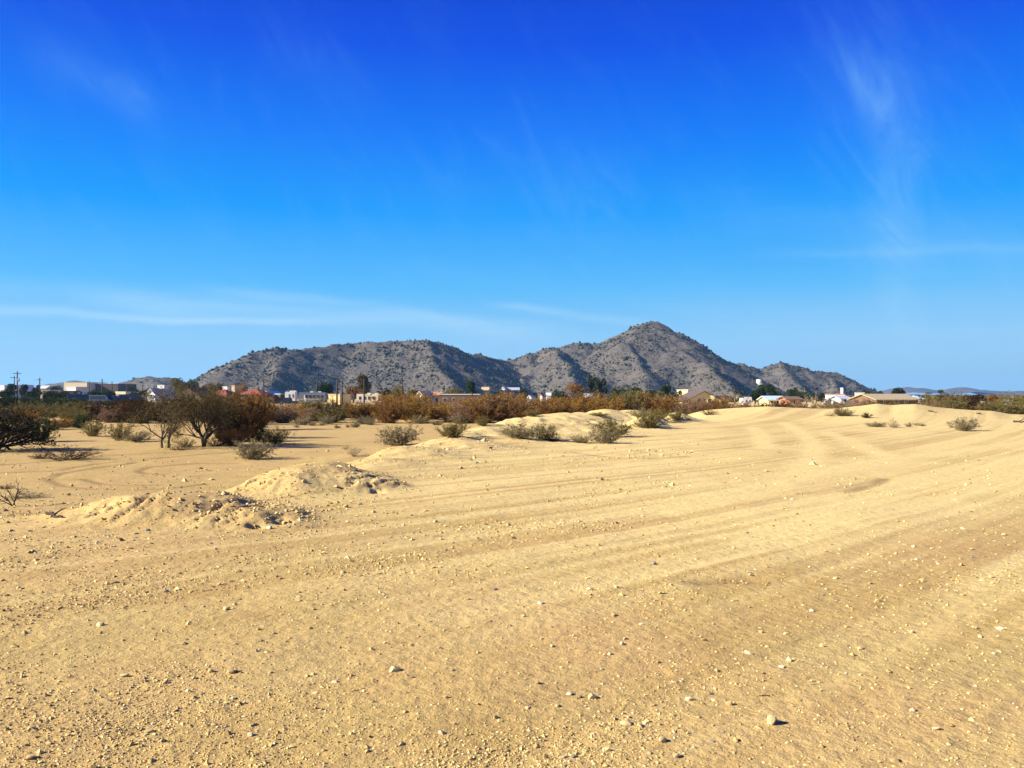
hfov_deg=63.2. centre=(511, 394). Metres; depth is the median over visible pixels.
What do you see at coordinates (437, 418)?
scrub bush
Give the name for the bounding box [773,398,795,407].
scrub bush
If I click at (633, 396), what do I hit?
scrub bush
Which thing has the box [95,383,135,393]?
warehouse wing
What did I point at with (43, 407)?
scrub bush
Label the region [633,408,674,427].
desert shrub
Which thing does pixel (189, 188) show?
sky
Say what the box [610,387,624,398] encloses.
shade tree
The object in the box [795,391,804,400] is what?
shade tree
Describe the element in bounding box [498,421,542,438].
desert shrub
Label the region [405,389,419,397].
shade tree
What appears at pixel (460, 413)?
scrub bush
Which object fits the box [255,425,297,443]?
desert shrub
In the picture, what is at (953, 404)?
scrub bush
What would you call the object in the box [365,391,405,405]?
scrub bush
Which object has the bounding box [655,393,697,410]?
scrub bush
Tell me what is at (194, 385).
shade tree
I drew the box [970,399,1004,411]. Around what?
scrub bush
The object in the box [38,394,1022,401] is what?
plain undergrowth
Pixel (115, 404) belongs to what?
scrub bush
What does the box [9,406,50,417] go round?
scrub bush
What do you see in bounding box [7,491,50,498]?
dead brush
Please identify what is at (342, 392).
utility pole
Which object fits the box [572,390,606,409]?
scrub bush
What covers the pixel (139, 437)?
desert shrub
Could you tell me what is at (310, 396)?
travel trailer
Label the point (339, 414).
scrub bush
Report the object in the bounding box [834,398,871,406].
scrub bush
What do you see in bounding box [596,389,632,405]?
scrub bush
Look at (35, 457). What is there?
dead brush
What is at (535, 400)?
scrub bush
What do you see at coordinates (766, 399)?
house
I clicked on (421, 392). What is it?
gabled shed
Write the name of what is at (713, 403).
scrub bush
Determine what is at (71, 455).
dead brush
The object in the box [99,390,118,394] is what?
shade tree
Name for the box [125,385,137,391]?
shade tree
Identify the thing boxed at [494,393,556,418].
scrub bush
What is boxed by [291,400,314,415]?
scrub bush
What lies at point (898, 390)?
shade tree
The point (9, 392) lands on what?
shade tree
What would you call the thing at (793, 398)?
house
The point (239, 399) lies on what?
thicket bush
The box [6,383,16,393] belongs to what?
shade tree
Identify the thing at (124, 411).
scrub bush
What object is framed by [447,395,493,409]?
scrub bush
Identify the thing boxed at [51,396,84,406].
hedge bush
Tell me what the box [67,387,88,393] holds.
block building
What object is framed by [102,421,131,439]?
desert shrub
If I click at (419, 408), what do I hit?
scrub bush
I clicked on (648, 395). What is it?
scrub bush
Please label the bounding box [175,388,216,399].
house
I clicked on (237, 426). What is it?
thicket bush
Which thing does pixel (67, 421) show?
desert shrub
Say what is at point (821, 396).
shade tree
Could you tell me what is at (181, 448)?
dead brush
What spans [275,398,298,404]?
pickup truck
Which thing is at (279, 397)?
carport
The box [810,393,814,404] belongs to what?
palm tree
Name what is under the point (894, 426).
dry bush
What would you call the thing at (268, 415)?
thicket bush
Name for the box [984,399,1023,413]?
scrub bush
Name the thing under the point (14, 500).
dead shrub
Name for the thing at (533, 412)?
desert shrub
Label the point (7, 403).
hedge bush
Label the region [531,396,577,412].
scrub bush
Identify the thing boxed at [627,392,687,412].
scrub bush
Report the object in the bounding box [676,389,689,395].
block building
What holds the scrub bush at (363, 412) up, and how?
on the ground
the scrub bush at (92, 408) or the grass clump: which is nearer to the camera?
the grass clump
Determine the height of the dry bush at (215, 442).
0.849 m
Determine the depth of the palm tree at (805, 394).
264.77 m
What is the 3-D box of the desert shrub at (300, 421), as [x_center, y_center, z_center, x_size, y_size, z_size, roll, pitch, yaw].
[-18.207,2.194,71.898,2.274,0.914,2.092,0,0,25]
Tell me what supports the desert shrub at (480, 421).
on the ground
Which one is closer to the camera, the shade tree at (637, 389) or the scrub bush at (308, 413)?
the scrub bush at (308, 413)
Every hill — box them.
[34,380,82,390]
[121,376,185,390]
[175,340,532,396]
[877,387,1023,394]
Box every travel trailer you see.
[299,391,326,403]
[739,397,751,405]
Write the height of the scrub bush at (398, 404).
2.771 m
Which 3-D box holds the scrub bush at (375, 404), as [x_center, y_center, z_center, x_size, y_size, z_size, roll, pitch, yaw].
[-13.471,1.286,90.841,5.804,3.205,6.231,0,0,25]
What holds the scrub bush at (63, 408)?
on the ground
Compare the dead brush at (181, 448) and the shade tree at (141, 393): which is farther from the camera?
the shade tree at (141, 393)
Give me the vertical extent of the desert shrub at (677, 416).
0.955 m
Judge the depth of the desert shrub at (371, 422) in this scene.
71.63 m
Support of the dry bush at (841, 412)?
on the ground
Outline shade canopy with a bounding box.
[265,391,280,397]
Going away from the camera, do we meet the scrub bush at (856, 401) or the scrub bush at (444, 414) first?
the scrub bush at (444, 414)
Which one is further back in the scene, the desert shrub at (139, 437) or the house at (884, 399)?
the house at (884, 399)
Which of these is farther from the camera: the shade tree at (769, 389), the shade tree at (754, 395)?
the shade tree at (769, 389)
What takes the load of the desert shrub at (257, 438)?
on the ground
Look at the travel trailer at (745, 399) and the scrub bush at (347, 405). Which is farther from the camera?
the travel trailer at (745, 399)
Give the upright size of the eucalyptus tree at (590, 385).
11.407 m
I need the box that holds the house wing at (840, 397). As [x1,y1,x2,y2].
[830,395,850,404]
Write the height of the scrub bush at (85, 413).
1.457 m
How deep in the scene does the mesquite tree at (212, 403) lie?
41.35 m
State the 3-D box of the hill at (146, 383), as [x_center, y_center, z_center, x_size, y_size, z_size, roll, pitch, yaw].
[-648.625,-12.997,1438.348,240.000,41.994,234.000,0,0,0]
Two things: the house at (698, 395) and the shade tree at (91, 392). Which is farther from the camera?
the shade tree at (91, 392)
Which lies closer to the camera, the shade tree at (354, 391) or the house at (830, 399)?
the house at (830, 399)
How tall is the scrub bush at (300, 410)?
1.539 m
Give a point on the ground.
(934, 442)
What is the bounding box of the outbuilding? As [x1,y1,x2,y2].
[146,388,176,400]
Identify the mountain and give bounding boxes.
[506,321,789,396]
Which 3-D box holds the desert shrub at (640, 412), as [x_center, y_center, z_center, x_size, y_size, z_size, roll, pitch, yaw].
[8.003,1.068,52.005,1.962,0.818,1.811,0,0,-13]
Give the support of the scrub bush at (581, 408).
on the ground
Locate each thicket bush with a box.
[194,395,246,441]
[222,396,269,434]
[223,386,257,414]
[235,389,278,429]
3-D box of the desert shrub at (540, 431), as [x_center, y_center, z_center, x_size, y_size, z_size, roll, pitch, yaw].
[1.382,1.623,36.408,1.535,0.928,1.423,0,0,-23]
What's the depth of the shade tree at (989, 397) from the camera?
150.04 m
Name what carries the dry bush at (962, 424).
on the ground
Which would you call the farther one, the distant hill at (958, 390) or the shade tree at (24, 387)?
the distant hill at (958, 390)
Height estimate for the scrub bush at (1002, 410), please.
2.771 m
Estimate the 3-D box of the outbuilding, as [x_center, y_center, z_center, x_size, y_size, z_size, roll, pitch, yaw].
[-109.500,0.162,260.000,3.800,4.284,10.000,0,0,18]
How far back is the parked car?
174.92 m
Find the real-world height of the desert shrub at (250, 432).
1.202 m
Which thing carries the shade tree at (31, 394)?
on the ground
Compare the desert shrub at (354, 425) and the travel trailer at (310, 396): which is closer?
the desert shrub at (354, 425)
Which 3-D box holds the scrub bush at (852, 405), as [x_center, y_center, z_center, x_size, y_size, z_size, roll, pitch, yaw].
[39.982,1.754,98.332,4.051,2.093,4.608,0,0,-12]
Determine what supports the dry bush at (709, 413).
on the ground
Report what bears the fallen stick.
on the ground
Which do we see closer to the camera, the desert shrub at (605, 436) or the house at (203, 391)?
the desert shrub at (605, 436)
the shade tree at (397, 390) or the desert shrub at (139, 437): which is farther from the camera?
the shade tree at (397, 390)
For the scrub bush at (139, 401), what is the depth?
98.01 m
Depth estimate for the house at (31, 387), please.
381.51 m
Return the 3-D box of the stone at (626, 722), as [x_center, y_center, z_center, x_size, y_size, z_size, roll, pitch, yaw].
[0.687,1.988,5.035,0.059,0.035,0.055,0,0,-20]
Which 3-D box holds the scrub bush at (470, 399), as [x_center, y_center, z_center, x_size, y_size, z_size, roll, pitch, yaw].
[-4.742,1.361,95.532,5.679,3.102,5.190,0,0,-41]
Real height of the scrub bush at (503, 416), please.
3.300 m
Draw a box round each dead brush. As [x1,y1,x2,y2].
[0,483,14,488]
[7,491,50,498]
[27,444,104,460]
[28,453,45,458]
[165,445,190,449]
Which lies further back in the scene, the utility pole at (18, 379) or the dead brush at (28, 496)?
the utility pole at (18, 379)
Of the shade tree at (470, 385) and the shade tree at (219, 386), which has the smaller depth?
the shade tree at (470, 385)
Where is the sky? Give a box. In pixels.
[0,0,1023,394]
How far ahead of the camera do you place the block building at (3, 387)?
356.50 m
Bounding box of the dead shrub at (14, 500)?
[0,477,27,505]
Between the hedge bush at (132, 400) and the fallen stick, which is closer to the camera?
the fallen stick
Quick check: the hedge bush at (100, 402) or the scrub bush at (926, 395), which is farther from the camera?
the hedge bush at (100, 402)
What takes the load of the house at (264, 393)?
on the ground
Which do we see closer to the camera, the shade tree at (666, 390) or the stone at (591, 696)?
the stone at (591, 696)
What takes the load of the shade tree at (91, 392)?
on the ground
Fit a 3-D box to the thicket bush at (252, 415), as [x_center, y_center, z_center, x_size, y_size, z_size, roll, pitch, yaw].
[-16.225,1.386,50.304,3.369,2.644,3.025,0,0,-32]
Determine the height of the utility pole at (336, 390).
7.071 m
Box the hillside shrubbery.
[120,321,884,396]
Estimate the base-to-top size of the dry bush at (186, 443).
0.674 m
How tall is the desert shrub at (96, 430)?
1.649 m
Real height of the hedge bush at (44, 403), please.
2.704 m
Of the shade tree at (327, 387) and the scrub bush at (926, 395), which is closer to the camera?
the scrub bush at (926, 395)
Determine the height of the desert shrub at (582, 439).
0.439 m
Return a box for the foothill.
[736,362,876,395]
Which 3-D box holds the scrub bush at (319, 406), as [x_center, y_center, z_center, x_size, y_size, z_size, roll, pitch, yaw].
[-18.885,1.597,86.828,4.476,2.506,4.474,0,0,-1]
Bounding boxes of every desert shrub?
[24,409,60,441]
[39,417,74,429]
[53,416,74,427]
[65,412,92,427]
[77,415,106,436]
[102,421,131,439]
[116,430,156,441]
[216,428,248,445]
[227,423,268,441]
[252,423,275,441]
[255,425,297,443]
[289,415,311,424]
[318,414,335,424]
[350,415,375,423]
[351,422,360,427]
[363,419,375,424]
[373,421,422,445]
[408,414,430,423]
[428,419,442,424]
[433,420,470,437]
[447,414,470,423]
[474,415,493,425]
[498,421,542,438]
[524,409,540,415]
[528,422,556,439]
[566,434,593,443]
[583,414,635,435]
[587,427,625,443]
[589,412,609,415]
[626,407,650,416]
[632,419,650,427]
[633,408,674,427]
[653,407,671,418]
[666,408,688,420]
[863,421,887,426]
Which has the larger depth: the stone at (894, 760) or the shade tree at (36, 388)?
the shade tree at (36, 388)
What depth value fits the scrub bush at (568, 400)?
96.94 m
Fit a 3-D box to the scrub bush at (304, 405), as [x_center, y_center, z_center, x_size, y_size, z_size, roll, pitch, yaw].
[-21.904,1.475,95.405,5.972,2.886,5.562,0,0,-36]
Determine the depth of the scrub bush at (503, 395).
90.78 m
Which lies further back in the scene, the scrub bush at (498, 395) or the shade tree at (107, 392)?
the shade tree at (107, 392)
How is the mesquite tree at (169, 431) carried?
on the ground
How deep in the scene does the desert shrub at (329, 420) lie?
73.41 m
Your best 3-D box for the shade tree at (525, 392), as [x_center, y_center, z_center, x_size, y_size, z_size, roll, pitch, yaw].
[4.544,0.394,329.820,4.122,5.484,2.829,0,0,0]
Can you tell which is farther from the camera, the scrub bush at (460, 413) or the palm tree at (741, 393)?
the palm tree at (741, 393)
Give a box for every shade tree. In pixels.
[0,390,16,396]
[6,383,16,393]
[18,384,28,396]
[20,390,41,398]
[32,385,40,397]
[41,390,55,398]
[47,385,62,390]
[48,391,69,399]
[73,390,99,394]
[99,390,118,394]
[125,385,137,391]
[130,390,154,398]
[171,378,188,392]
[185,381,198,387]
[196,383,216,391]
[216,383,224,390]
[233,382,247,391]
[317,382,333,396]
[346,386,362,402]
[357,374,371,393]
[376,388,390,397]
[388,385,404,397]
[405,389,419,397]
[444,388,464,393]
[463,379,475,393]
[519,390,527,396]
[551,391,567,399]
[565,382,587,396]
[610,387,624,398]
[621,385,643,396]
[641,390,659,398]
[661,385,670,397]
[670,391,681,398]
[750,391,759,403]
[754,384,766,403]
[764,384,776,395]
[786,387,798,395]
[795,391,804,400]
[818,393,824,401]
[861,389,872,393]
[891,387,905,393]
[968,394,987,405]
[987,394,1003,405]
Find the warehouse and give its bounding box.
[64,382,100,391]
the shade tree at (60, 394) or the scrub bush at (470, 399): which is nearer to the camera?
the scrub bush at (470, 399)
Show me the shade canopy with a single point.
(275, 392)
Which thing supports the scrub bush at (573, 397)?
on the ground
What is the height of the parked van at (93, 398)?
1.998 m
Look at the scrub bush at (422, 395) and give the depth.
98.25 m
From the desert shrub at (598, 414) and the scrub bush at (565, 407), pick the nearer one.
the desert shrub at (598, 414)
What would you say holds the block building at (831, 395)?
on the ground
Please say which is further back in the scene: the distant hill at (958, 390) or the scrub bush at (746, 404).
the distant hill at (958, 390)
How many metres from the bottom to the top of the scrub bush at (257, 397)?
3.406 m
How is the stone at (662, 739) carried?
on the ground
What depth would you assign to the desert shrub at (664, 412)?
57.76 m
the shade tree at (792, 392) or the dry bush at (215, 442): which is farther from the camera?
the shade tree at (792, 392)
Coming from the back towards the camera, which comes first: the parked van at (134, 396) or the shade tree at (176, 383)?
the shade tree at (176, 383)
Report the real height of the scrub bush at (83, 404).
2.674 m
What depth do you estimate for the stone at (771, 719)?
5.02 m
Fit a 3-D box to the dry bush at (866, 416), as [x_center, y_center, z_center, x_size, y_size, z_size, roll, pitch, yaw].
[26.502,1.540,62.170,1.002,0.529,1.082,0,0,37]
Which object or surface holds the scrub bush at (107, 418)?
on the ground
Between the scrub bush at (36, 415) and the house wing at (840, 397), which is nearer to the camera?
the scrub bush at (36, 415)
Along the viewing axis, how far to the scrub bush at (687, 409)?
98.79 m
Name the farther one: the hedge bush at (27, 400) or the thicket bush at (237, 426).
the hedge bush at (27, 400)
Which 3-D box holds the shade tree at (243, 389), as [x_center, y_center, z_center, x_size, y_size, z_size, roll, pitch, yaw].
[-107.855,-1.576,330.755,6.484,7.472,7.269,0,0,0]
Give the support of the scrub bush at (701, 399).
on the ground
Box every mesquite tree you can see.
[0,397,64,449]
[114,381,209,449]
[154,372,245,446]
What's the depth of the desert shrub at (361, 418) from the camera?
73.41 m
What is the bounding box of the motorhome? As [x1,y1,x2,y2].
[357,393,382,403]
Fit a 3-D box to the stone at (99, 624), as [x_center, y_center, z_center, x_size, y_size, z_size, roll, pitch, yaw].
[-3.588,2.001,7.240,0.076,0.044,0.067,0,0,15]
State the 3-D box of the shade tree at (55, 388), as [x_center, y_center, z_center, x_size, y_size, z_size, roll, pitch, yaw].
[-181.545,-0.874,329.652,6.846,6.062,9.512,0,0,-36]
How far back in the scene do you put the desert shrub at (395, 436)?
42.92 m
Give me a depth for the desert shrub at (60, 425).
63.35 m
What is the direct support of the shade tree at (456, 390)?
on the ground
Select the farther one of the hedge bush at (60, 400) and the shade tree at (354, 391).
the shade tree at (354, 391)
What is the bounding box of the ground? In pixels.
[0,396,1023,767]
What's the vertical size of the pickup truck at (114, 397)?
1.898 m
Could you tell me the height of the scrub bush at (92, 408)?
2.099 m
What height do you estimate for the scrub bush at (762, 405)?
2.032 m
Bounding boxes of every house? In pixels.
[24,385,33,399]
[38,386,51,398]
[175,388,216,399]
[215,389,236,400]
[240,389,273,401]
[430,392,443,404]
[507,387,519,390]
[675,391,723,405]
[756,396,780,405]
[776,396,802,406]
[823,397,834,406]
[847,394,918,404]
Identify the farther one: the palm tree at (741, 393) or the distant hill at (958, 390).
the distant hill at (958, 390)
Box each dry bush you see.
[175,437,196,446]
[206,435,232,445]
[231,436,277,459]
[544,431,563,441]
[700,408,717,414]
[833,406,853,415]
[861,412,873,417]
[887,416,900,427]
[947,416,979,430]
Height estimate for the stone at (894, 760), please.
0.027 m
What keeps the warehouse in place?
on the ground
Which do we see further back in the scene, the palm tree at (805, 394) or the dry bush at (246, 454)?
the palm tree at (805, 394)
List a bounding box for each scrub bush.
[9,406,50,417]
[11,409,42,423]
[13,400,44,412]
[28,402,61,416]
[50,401,83,418]
[60,406,87,419]
[63,397,101,411]
[67,409,98,420]
[69,403,114,416]
[84,408,116,421]
[93,408,124,422]
[103,397,149,408]
[109,404,153,422]
[115,400,153,412]
[115,407,162,423]
[132,398,160,410]
[141,398,174,415]
[145,402,180,422]
[227,393,281,405]
[264,402,310,422]
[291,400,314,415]
[292,408,307,419]
[299,406,328,420]
[300,395,343,411]
[310,404,349,422]
[312,400,349,416]
[332,400,357,417]
[341,402,371,416]
[347,404,378,421]
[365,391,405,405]
[365,392,412,416]
[367,397,412,422]
[387,396,428,419]
[395,389,441,404]
[398,397,448,422]
[425,399,451,416]
[425,402,442,419]
[433,404,459,421]
[438,399,464,415]
[445,398,488,422]
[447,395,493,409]
[452,392,511,422]
[455,394,482,405]
[470,390,519,400]
[479,392,522,421]
[488,388,527,406]
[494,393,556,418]
[508,393,542,403]
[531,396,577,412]
[533,394,588,406]
[534,399,588,413]
[558,391,593,406]
[567,395,591,412]
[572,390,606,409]
[581,392,626,410]
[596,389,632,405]
[606,387,667,409]
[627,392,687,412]
[635,390,665,407]
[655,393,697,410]
[668,395,702,413]
[688,395,735,410]
[691,398,714,412]
[731,401,755,407]
[749,402,781,406]
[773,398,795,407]
[786,399,820,408]
[816,399,847,408]
[816,400,843,408]
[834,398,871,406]
[838,401,862,407]
[915,392,968,409]
[915,394,969,409]
[918,399,952,408]
[919,390,978,407]
[951,393,994,409]
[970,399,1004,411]
[977,399,1015,413]
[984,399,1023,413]
[994,391,1023,409]
[1001,400,1023,413]
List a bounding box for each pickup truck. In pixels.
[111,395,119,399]
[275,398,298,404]
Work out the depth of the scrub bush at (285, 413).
76.94 m
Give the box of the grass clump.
[345,446,364,456]
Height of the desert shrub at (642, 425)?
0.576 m
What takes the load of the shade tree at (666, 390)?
on the ground
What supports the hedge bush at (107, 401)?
on the ground
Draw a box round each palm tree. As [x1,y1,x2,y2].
[737,391,744,397]
[802,392,809,403]
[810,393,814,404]
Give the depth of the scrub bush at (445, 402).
96.75 m
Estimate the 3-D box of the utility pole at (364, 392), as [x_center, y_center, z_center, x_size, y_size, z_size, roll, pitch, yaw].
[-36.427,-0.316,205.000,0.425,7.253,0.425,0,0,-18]
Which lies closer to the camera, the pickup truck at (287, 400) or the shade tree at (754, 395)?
the pickup truck at (287, 400)
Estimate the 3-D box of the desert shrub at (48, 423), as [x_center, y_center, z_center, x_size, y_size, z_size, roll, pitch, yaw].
[-26.536,1.819,46.638,2.421,2.146,2.234,0,0,-14]
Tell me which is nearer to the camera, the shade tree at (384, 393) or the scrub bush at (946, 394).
the scrub bush at (946, 394)
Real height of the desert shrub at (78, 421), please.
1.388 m
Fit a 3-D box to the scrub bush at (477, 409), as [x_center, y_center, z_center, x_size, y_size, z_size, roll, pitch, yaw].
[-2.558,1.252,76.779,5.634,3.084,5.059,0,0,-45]
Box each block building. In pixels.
[0,385,20,397]
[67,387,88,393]
[115,392,140,395]
[157,385,170,388]
[232,386,241,392]
[328,394,351,405]
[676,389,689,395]
[825,388,844,398]
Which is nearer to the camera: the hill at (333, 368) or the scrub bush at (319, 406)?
the scrub bush at (319, 406)
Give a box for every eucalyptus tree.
[583,375,597,397]
[592,378,607,396]
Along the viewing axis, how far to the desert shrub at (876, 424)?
51.78 m
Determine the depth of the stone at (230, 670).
5.99 m
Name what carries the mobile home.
on the ground
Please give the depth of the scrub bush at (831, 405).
97.09 m
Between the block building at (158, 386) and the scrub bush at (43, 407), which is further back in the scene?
the block building at (158, 386)
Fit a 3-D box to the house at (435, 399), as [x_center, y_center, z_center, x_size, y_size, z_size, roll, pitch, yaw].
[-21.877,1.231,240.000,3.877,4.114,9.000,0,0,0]
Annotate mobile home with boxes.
[437,394,479,404]
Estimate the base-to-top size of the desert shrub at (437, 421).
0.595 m
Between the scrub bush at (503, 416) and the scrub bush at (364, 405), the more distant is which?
the scrub bush at (364, 405)
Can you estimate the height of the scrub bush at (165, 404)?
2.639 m
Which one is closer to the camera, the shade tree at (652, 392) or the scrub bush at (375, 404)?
the scrub bush at (375, 404)
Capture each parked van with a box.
[67,394,88,401]
[88,395,112,402]
[119,394,141,399]
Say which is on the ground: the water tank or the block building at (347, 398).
the block building at (347, 398)
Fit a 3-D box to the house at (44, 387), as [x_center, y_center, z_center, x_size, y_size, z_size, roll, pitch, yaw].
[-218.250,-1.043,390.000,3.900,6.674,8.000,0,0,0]
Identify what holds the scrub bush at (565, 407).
on the ground
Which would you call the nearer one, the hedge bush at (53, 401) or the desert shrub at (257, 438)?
the desert shrub at (257, 438)
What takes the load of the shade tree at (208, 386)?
on the ground
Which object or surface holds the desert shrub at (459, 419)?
on the ground
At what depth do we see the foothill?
1641.62 m
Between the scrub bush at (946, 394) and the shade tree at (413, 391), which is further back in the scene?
the shade tree at (413, 391)
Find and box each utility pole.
[13,371,20,398]
[336,379,337,403]
[341,378,342,404]
[363,379,364,402]
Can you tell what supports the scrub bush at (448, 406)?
on the ground
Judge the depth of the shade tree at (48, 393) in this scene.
204.79 m
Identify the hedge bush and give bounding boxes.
[0,394,19,407]
[0,394,35,407]
[12,395,44,407]
[29,396,52,407]
[40,396,74,407]
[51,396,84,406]
[89,400,102,405]
[96,399,118,404]
[120,397,143,403]
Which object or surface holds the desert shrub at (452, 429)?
on the ground
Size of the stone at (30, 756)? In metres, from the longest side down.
0.054 x 0.042 x 0.029 m
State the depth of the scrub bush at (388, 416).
77.02 m
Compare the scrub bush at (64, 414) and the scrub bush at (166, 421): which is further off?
the scrub bush at (64, 414)
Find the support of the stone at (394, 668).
on the ground
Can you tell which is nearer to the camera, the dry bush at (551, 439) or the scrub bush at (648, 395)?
the dry bush at (551, 439)
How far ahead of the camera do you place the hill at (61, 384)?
2584.66 m
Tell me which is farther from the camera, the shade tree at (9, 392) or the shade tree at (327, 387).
the shade tree at (327, 387)
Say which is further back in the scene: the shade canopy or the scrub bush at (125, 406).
the shade canopy
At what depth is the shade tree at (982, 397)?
149.13 m
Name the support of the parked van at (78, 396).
on the ground
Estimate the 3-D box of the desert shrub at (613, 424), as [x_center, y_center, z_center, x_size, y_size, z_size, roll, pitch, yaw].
[4.711,1.518,40.059,2.519,1.305,2.730,0,0,36]
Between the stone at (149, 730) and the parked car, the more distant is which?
the parked car
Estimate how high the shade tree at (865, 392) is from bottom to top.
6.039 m
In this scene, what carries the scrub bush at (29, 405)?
on the ground
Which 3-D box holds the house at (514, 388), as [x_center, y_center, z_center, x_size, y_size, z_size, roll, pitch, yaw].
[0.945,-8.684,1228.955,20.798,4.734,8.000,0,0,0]
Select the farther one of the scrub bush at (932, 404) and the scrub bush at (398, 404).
the scrub bush at (932, 404)
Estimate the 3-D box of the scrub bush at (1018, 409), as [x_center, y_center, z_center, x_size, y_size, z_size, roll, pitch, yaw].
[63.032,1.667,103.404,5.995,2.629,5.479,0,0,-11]
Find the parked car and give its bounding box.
[115,397,129,401]
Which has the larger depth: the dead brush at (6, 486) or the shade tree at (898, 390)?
the shade tree at (898, 390)
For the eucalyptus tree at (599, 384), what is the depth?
323.73 m
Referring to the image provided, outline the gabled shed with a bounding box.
[415,391,431,401]
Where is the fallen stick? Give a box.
[45,508,65,517]
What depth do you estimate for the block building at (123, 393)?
227.26 m
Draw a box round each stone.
[26,754,34,759]
[96,622,103,626]
[145,729,153,732]
[226,668,235,673]
[389,666,400,671]
[588,693,596,698]
[620,720,630,725]
[658,736,666,741]
[767,715,776,724]
[890,757,899,762]
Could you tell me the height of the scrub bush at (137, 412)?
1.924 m
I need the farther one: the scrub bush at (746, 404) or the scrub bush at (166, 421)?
the scrub bush at (746, 404)
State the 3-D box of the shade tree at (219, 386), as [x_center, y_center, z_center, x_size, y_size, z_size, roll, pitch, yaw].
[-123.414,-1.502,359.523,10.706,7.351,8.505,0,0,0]
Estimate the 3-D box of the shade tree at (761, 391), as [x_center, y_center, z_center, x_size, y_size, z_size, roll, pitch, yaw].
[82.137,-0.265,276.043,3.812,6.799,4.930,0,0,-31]
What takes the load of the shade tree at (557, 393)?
on the ground
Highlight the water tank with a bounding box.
[756,379,763,384]
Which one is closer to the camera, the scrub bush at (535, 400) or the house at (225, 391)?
the scrub bush at (535, 400)
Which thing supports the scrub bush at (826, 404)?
on the ground
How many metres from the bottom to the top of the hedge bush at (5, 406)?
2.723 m
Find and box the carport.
[274,394,284,402]
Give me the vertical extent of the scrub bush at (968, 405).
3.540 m
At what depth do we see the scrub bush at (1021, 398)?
112.69 m
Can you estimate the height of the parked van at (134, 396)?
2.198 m
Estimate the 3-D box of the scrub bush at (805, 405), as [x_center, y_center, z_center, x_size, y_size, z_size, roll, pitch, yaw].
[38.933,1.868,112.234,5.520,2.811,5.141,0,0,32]
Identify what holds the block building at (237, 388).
on the ground
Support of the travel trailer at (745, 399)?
on the ground
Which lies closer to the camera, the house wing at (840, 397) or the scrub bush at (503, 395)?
the scrub bush at (503, 395)
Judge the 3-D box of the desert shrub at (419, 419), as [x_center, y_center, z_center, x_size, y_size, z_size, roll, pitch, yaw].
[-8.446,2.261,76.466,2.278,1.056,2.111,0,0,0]
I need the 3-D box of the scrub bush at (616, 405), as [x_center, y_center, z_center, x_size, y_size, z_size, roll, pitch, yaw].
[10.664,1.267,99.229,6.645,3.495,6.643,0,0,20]
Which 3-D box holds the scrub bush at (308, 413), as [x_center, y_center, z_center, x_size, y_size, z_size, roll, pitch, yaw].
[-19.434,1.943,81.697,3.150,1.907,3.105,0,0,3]
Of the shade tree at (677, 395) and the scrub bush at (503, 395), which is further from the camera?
the shade tree at (677, 395)
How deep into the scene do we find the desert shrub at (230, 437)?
42.48 m
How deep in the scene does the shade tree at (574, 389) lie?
328.74 m
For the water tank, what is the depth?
1350.61 m
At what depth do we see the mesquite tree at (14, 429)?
38.95 m
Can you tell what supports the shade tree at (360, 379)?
on the ground

